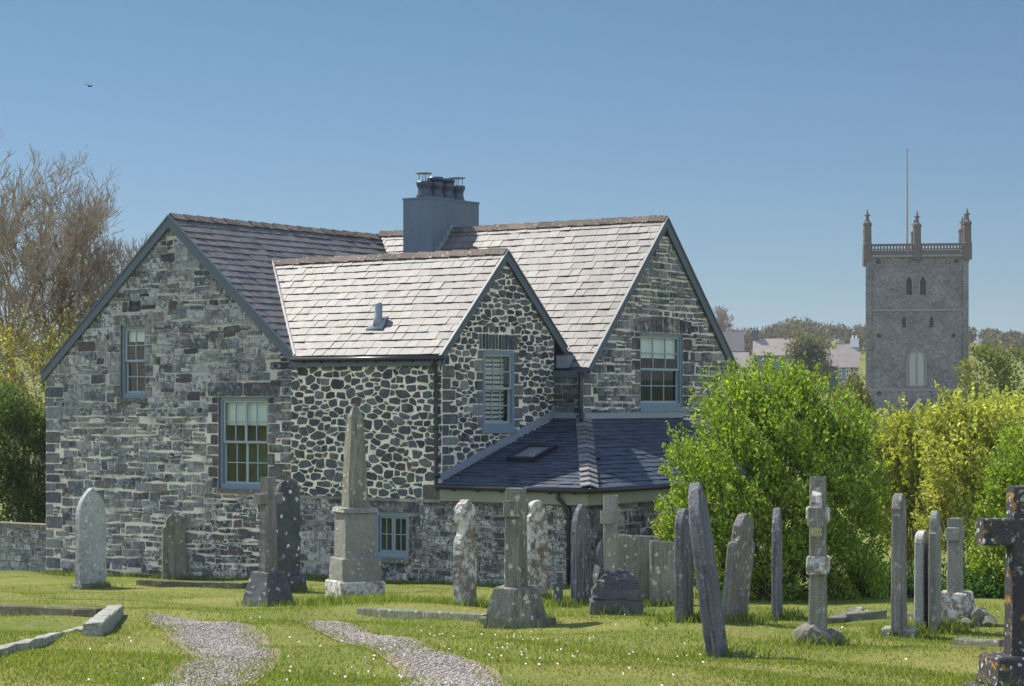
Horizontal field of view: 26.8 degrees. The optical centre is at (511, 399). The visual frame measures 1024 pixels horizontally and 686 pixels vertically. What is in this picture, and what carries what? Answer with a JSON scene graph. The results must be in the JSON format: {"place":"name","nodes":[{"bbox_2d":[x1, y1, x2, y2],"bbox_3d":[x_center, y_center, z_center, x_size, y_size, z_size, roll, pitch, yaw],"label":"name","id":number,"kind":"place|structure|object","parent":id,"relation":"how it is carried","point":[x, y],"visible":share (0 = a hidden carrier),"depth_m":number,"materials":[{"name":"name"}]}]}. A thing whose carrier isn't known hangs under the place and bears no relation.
{"place":"outdoors","nodes":[
{"label":"outdoors","id":0,"kind":"place"},
{"bbox_2d":[0,341,1023,685],"bbox_3d":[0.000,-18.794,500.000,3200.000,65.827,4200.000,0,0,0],"label":"ground","id":1,"kind":"structure","parent":0,"point":[46,581],"depth_m":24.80,"materials":[{"name":"green plant"}]},
{"bbox_2d":[0,358,45,522],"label":"ivy thicket","id":2,"kind":"object","parent":1,"relation":"on","point":[19,486],"visible":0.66,"depth_m":56.34,"materials":[{"name":"green plant"}]},
{"bbox_2d":[0,521,45,571],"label":"stone wall","id":3,"kind":"structure","parent":1,"relation":"on","point":[22,546],"depth_m":52.80,"materials":[{"name":"grey stone"}]},
{"bbox_2d":[0,297,90,519],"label":"budding shrub","id":4,"kind":"object","parent":1,"relation":"on","point":[38,359],"visible":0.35,"depth_m":60.84,"materials":[{"name":"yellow plant"}]},
{"bbox_2d":[0,130,118,522],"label":"bare tree","id":5,"kind":"object","parent":1,"relation":"on","point":[10,236],"visible":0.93,"depth_m":62.97,"materials":[{"name":"brown plant"}]},
{"bbox_2d":[0,604,123,655],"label":"grave kerb","id":6,"kind":"structure","parent":1,"relation":"on","point":[102,621],"depth_m":26.59,"materials":[{"name":"grey stone"}]},
{"bbox_2d":[0,189,123,522],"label":"bare tree","id":7,"kind":"object","parent":1,"relation":"on","point":[29,336],"visible":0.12,"depth_m":71.70,"materials":[{"name":"brown plant"}]},
{"bbox_2d":[0,179,150,479],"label":"bare tree","id":8,"kind":"object","parent":1,"relation":"on","point":[100,261],"visible":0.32,"depth_m":64.44,"materials":[{"name":"brown plant"}]},
{"bbox_2d":[70,488,110,589],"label":"headstone","id":9,"kind":"object","parent":1,"relation":"on","point":[90,543],"visible":0.9,"depth_m":42.54,"materials":[{"name":"grey stone"}]},
{"bbox_2d":[161,514,185,579],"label":"headstone","id":10,"kind":"object","parent":1,"relation":"on","point":[173,546],"visible":0.88,"depth_m":48.88,"materials":[{"name":"grey stone"}]},
{"bbox_2d":[136,579,247,588],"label":"grave kerb","id":11,"kind":"structure","parent":1,"relation":"on","point":[161,583],"depth_m":42.64,"materials":[{"name":"grey stone"}]},
{"bbox_2d":[146,613,280,685],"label":"gravel track","id":12,"kind":"structure","parent":1,"relation":"on","point":[175,636],"depth_m":23.50,"materials":[{"name":"grey gravel"}]},
{"bbox_2d":[241,477,293,606],"bbox_3d":[-3.892,2.271,34.277,0.631,2.090,0.631,0,0,40],"label":"grave cross","id":13,"kind":"object","parent":1,"relation":"on","point":[267,582],"visible":0.94,"depth_m":34.17,"materials":[{"name":"grey stone"}]},
{"bbox_2d":[276,480,306,591],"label":"headstone","id":14,"kind":"object","parent":1,"relation":"on","point":[288,532],"visible":0.61,"depth_m":40.79,"materials":[{"name":"grey stone"}]},
{"bbox_2d":[147,612,510,685],"bbox_3d":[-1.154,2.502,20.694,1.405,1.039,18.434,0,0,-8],"label":"gravel track","id":15,"kind":"structure","parent":1,"relation":"on","point":[495,673],"depth_m":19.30,"materials":[{"name":"grey gravel"}]},
{"bbox_2d":[325,404,384,596],"bbox_3d":[-2.654,1.729,36.341,0.808,3.326,0.805,0,0,-24],"label":"obelisk","id":16,"kind":"object","parent":1,"relation":"on","point":[355,565],"visible":0.94,"depth_m":36.14,"materials":[{"name":"stone"}]},
{"bbox_2d":[40,172,771,590],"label":"stone house","id":17,"kind":"structure","parent":1,"relation":"on","point":[200,376],"depth_m":48.59,"materials":[{"name":"stone"}]},
{"bbox_2d":[117,325,146,401],"bbox_3d":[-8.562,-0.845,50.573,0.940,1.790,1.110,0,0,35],"label":"window","id":18,"kind":"structure","parent":17,"relation":"in","point":[133,337],"depth_m":50.43,"materials":[{"name":"blue paint"}]},
{"bbox_2d":[215,397,267,493],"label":"window","id":19,"kind":"structure","parent":17,"relation":"in","point":[243,420],"depth_m":48.65,"materials":[{"name":"glass"}]},
{"bbox_2d":[376,512,410,563],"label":"window","id":20,"kind":"structure","parent":17,"relation":"in","point":[392,529],"depth_m":45.94,"materials":[{"name":"blue paint"}]},
{"bbox_2d":[481,350,517,433],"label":"window","id":21,"kind":"structure","parent":17,"relation":"in","point":[498,399],"depth_m":46.96,"materials":[{"name":"white paint"}]},
{"bbox_2d":[639,332,685,411],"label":"window","id":22,"kind":"structure","parent":17,"relation":"in","point":[660,353],"depth_m":51.50,"materials":[{"name":"white paint"}]},
{"bbox_2d":[357,607,555,627],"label":"grave kerb","id":23,"kind":"structure","parent":1,"relation":"on","point":[409,613],"depth_m":28.40,"materials":[{"name":"grey stone"}]},
{"bbox_2d":[453,500,476,605],"bbox_3d":[-0.723,2.381,33.055,0.155,1.692,0.468,0,0,32],"label":"wheel headstone","id":24,"kind":"object","parent":1,"relation":"on","point":[464,565],"visible":0.86,"depth_m":32.94,"materials":[{"name":"grey stone"}]},
{"bbox_2d":[483,488,545,628],"bbox_3d":[0.050,1.978,26.751,0.672,1.769,0.672,0,0,16],"label":"grave cross","id":25,"kind":"object","parent":1,"relation":"on","point":[515,597],"visible":0.93,"depth_m":26.59,"materials":[{"name":"grey stone"}]},
{"bbox_2d":[12,316,1023,360],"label":"wood","id":26,"kind":"object","parent":1,"relation":"on","point":[833,333],"visible":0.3,"depth_m":496.65,"materials":[{"name":"green plant"}]},
{"bbox_2d":[34,568,1019,685],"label":"tall grass","id":27,"kind":"structure","parent":1,"relation":"on","point":[323,602],"depth_m":25.18,"materials":[{"name":"green plant"}]},
{"bbox_2d":[527,500,547,596],"bbox_3d":[0.396,2.509,35.523,0.134,1.712,0.532,0,0,38],"label":"headstone","id":28,"kind":"object","parent":1,"relation":"on","point":[537,542],"visible":0.6,"depth_m":35.47,"materials":[{"name":"grey stone"}]},
{"bbox_2d":[88,610,997,685],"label":"daisies","id":29,"kind":"object","parent":1,"relation":"on","point":[470,649],"visible":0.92,"depth_m":19.59,"materials":[{"name":"white plant"}]},
{"bbox_2d":[549,571,566,605],"bbox_3d":[0.711,2.949,33.223,0.268,0.589,0.123,0,0,-35],"label":"grave cross","id":30,"kind":"object","parent":1,"relation":"on","point":[558,585],"visible":0.88,"depth_m":33.17,"materials":[{"name":"grey stone"}]},
{"bbox_2d":[571,504,590,604],"bbox_3d":[1.082,2.452,33.714,0.115,1.644,0.510,0,0,30],"label":"headstone","id":31,"kind":"object","parent":1,"relation":"on","point":[580,557],"visible":0.84,"depth_m":33.61,"materials":[{"name":"stone"}]},
{"bbox_2d":[589,495,643,614],"bbox_3d":[1.386,2.088,28.667,0.714,1.657,0.515,0,0,0],"label":"grave cross","id":32,"kind":"object","parent":1,"relation":"on","point":[615,586],"visible":0.98,"depth_m":28.49,"materials":[{"name":"stone"}]},
{"bbox_2d":[618,534,658,601],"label":"slate slab","id":33,"kind":"structure","parent":1,"relation":"on","point":[633,555],"depth_m":33.58,"materials":[{"name":"grey stone"}]},
{"bbox_2d":[649,540,674,604],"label":"slate slab","id":34,"kind":"structure","parent":1,"relation":"on","point":[662,569],"depth_m":33.28,"materials":[{"name":"grey stone"}]},
{"bbox_2d":[674,508,693,622],"bbox_3d":[2.002,1.942,25.026,0.115,1.358,0.551,0,0,18],"label":"headstone","id":35,"kind":"object","parent":1,"relation":"on","point":[683,591],"visible":0.78,"depth_m":24.80,"materials":[{"name":"stone"}]},
{"bbox_2d":[688,482,727,658],"bbox_3d":[1.914,1.712,21.112,0.135,1.818,0.710,-8,0,13],"label":"headstone","id":36,"kind":"object","parent":1,"relation":"on","point":[710,600],"visible":0.78,"depth_m":20.82,"materials":[{"name":"stone"}]},
{"bbox_2d":[712,305,751,335],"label":"bare tree","id":37,"kind":"object","parent":1,"relation":"on","point":[722,319],"visible":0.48,"depth_m":362.12,"materials":[{"name":"brown plant"}]},
{"bbox_2d":[723,332,743,351],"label":"village house","id":38,"kind":"structure","parent":1,"relation":"on","point":[735,341],"depth_m":353.52,"materials":[{"name":"stone"}]},
{"bbox_2d":[722,513,754,622],"bbox_3d":[2.626,1.963,24.877,0.126,1.315,0.628,6,0,27],"label":"headstone","id":39,"kind":"object","parent":1,"relation":"on","point":[738,572],"visible":0.81,"depth_m":24.73,"materials":[{"name":"grey stone"}]},
{"bbox_2d":[725,653,752,658],"bbox_3d":[2.188,2.523,21.038,0.346,0.081,0.278,0,0,44],"label":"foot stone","id":40,"kind":"object","parent":1,"relation":"on","point":[744,656],"visible":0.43,"depth_m":20.96,"materials":[{"name":"grey stone"}]},
{"bbox_2d":[732,352,748,377],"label":"village house","id":41,"kind":"structure","parent":1,"relation":"on","point":[741,357],"depth_m":336.23,"materials":[{"name":"stone"}]},
{"bbox_2d":[771,508,782,620],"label":"headstone","id":42,"kind":"object","parent":1,"relation":"on","point":[777,598],"visible":0.88,"depth_m":28.86,"materials":[{"name":"stone"}]},
{"bbox_2d":[747,327,810,390],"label":"village house","id":43,"kind":"structure","parent":1,"relation":"on","point":[759,346],"depth_m":343.54,"materials":[{"name":"stone"}]},
{"bbox_2d":[648,350,910,601],"bbox_3d":[4.492,1.320,36.538,4.277,4.381,3.829,0,0,0],"label":"rounded bush","id":44,"kind":"object","parent":1,"relation":"on","point":[773,419],"visible":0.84,"depth_m":35.98,"materials":[{"name":"green plant"}]},
{"bbox_2d":[775,322,840,396],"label":"round tree","id":45,"kind":"object","parent":1,"relation":"on","point":[813,347],"visible":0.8,"depth_m":315.62,"materials":[{"name":"green plant"}]},
{"bbox_2d":[793,476,843,645],"bbox_3d":[3.204,1.756,22.510,0.511,1.930,0.630,0,0,14],"label":"grave cross","id":46,"kind":"object","parent":1,"relation":"on","point":[818,557],"visible":0.74,"depth_m":22.38,"materials":[{"name":"grey stone"}]},
{"bbox_2d":[820,349,837,391],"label":"village house","id":47,"kind":"structure","parent":1,"relation":"on","point":[833,382],"depth_m":345.91,"materials":[{"name":"paint"}]},
{"bbox_2d":[837,335,858,392],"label":"village house","id":48,"kind":"structure","parent":1,"relation":"on","point":[848,358],"depth_m":339.15,"materials":[{"name":"stone"}]},
{"bbox_2d":[846,369,850,377],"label":"window","id":49,"kind":"structure","parent":48,"relation":"in","point":[847,370],"depth_m":337.89,"materials":[{"name":"white"}]},
{"bbox_2d":[823,367,876,535],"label":"leafy tree","id":50,"kind":"object","parent":1,"relation":"on","point":[859,384],"visible":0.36,"depth_m":109.55,"materials":[{"name":"green plant"}]},
{"bbox_2d":[846,607,863,611],"bbox_3d":[4.533,2.833,28.284,0.258,0.225,0.275,0,0,0],"label":"boulder","id":51,"kind":"object","parent":1,"relation":"on","point":[853,609],"visible":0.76,"depth_m":28.26,"materials":[{"name":"grey stone"}]},
{"bbox_2d":[834,609,913,621],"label":"grave kerb","id":52,"kind":"structure","parent":1,"relation":"on","point":[866,615],"depth_m":28.01,"materials":[{"name":"grey stone"}]},
{"bbox_2d":[880,493,917,637],"bbox_3d":[4.440,1.926,24.664,0.415,1.712,0.591,0,0,16],"label":"headstone","id":53,"kind":"object","parent":1,"relation":"on","point":[898,571],"visible":0.91,"depth_m":24.40,"materials":[{"name":"grey stone"}]},
{"bbox_2d":[861,401,964,502],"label":"leafy tree","id":54,"kind":"object","parent":1,"relation":"on","point":[880,418],"visible":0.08,"depth_m":119.64,"materials":[{"name":"green plant"}]},
{"bbox_2d":[860,392,966,577],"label":"leafy shrub","id":55,"kind":"object","parent":1,"relation":"on","point":[896,453],"visible":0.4,"depth_m":45.64,"materials":[{"name":"green plant"}]},
{"bbox_2d":[862,149,971,516],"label":"church tower","id":56,"kind":"structure","parent":1,"relation":"on","point":[917,317],"depth_m":239.60,"materials":[{"name":"stone"}]},
{"bbox_2d":[906,344,926,386],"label":"window","id":57,"kind":"structure","parent":56,"relation":"in","point":[916,361],"depth_m":239.54,"materials":[{"name":"grey glass"}]},
{"bbox_2d":[832,555,1004,599],"bbox_3d":[7.060,3.159,37.431,3.376,1.115,1.663,0,0,0],"label":"nettle patch","id":58,"kind":"object","parent":1,"relation":"on","point":[979,591],"visible":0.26,"depth_m":37.24,"materials":[{"name":"green plant"}]},
{"bbox_2d":[914,530,928,628],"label":"headstone","id":59,"kind":"object","parent":1,"relation":"on","point":[921,580],"visible":0.76,"depth_m":25.18,"materials":[{"name":"grey stone"}]},
{"bbox_2d":[928,510,941,632],"bbox_3d":[4.968,2.035,25.252,0.104,1.475,0.488,0,0,18],"label":"headstone","id":60,"kind":"object","parent":1,"relation":"on","point":[934,611],"visible":0.89,"depth_m":25.03,"materials":[{"name":"stone"}]},
{"bbox_2d":[941,518,974,624],"bbox_3d":[5.450,2.136,26.456,0.454,1.368,0.450,0,0,24],"label":"grave cross","id":61,"kind":"object","parent":1,"relation":"on","point":[957,601],"visible":0.81,"depth_m":26.34,"materials":[{"name":"stone"}]},
{"bbox_2d":[907,380,1023,574],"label":"leafy shrub","id":62,"kind":"object","parent":1,"relation":"on","point":[960,450],"visible":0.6,"depth_m":43.62,"materials":[{"name":"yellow plant"}]},
{"bbox_2d":[957,617,973,627],"bbox_3d":[5.469,2.708,25.901,0.206,0.176,0.187,0,0,33],"label":"boulder","id":63,"kind":"object","parent":1,"relation":"on","point":[971,624],"visible":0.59,"depth_m":25.85,"materials":[{"name":"grey stone"}]},
{"bbox_2d":[953,637,1002,646],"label":"grave kerb","id":64,"kind":"structure","parent":1,"relation":"on","point":[966,641],"depth_m":21.58,"materials":[{"name":"grey stone"}]},
{"bbox_2d":[970,607,988,626],"bbox_3d":[5.681,2.671,26.136,0.234,0.307,0.157,0,0,0],"label":"boulder","id":65,"kind":"object","parent":1,"relation":"on","point":[979,614],"visible":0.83,"depth_m":26.07,"materials":[{"name":"grey stone"}]},
{"bbox_2d":[949,338,1023,410],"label":"leafy tree","id":66,"kind":"object","parent":1,"relation":"on","point":[989,357],"visible":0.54,"depth_m":149.61,"materials":[{"name":"green plant"}]},
{"bbox_2d":[982,615,997,626],"bbox_3d":[5.777,2.691,25.988,0.187,0.172,0.132,0,0,29],"label":"boulder","id":67,"kind":"object","parent":1,"relation":"on","point":[988,620],"visible":0.88,"depth_m":25.97,"materials":[{"name":"grey stone"}]},
{"bbox_2d":[963,485,1023,685],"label":"grave cross","id":68,"kind":"object","parent":1,"relation":"on","point":[1007,665],"visible":0.99,"depth_m":16.74,"materials":[{"name":"grey stone"}]},
{"bbox_2d":[963,391,1023,597],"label":"leafy shrub","id":69,"kind":"object","parent":1,"relation":"on","point":[1001,478],"visible":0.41,"depth_m":37.65,"materials":[{"name":"green plant"}]},
{"bbox_2d":[969,376,1023,564],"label":"leafy shrub","id":70,"kind":"object","parent":1,"relation":"on","point":[1002,399],"visible":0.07,"depth_m":59.47,"materials":[{"name":"green plant"}]},
{"bbox_2d":[0,0,1023,341],"label":"sky","id":71,"kind":"structure","parent":0,"point":[766,133],"materials":[{"name":"blue"}]},
{"bbox_2d":[827,615,846,623],"bbox_3d":[4.234,2.876,28.060,0.287,0.150,0.165,0,0,8],"label":"boulder","id":72,"kind":"object","parent":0,"point":[837,618],"visible":0.82,"depth_m":27.99,"materials":[{"name":"grey stone"}]}
]}

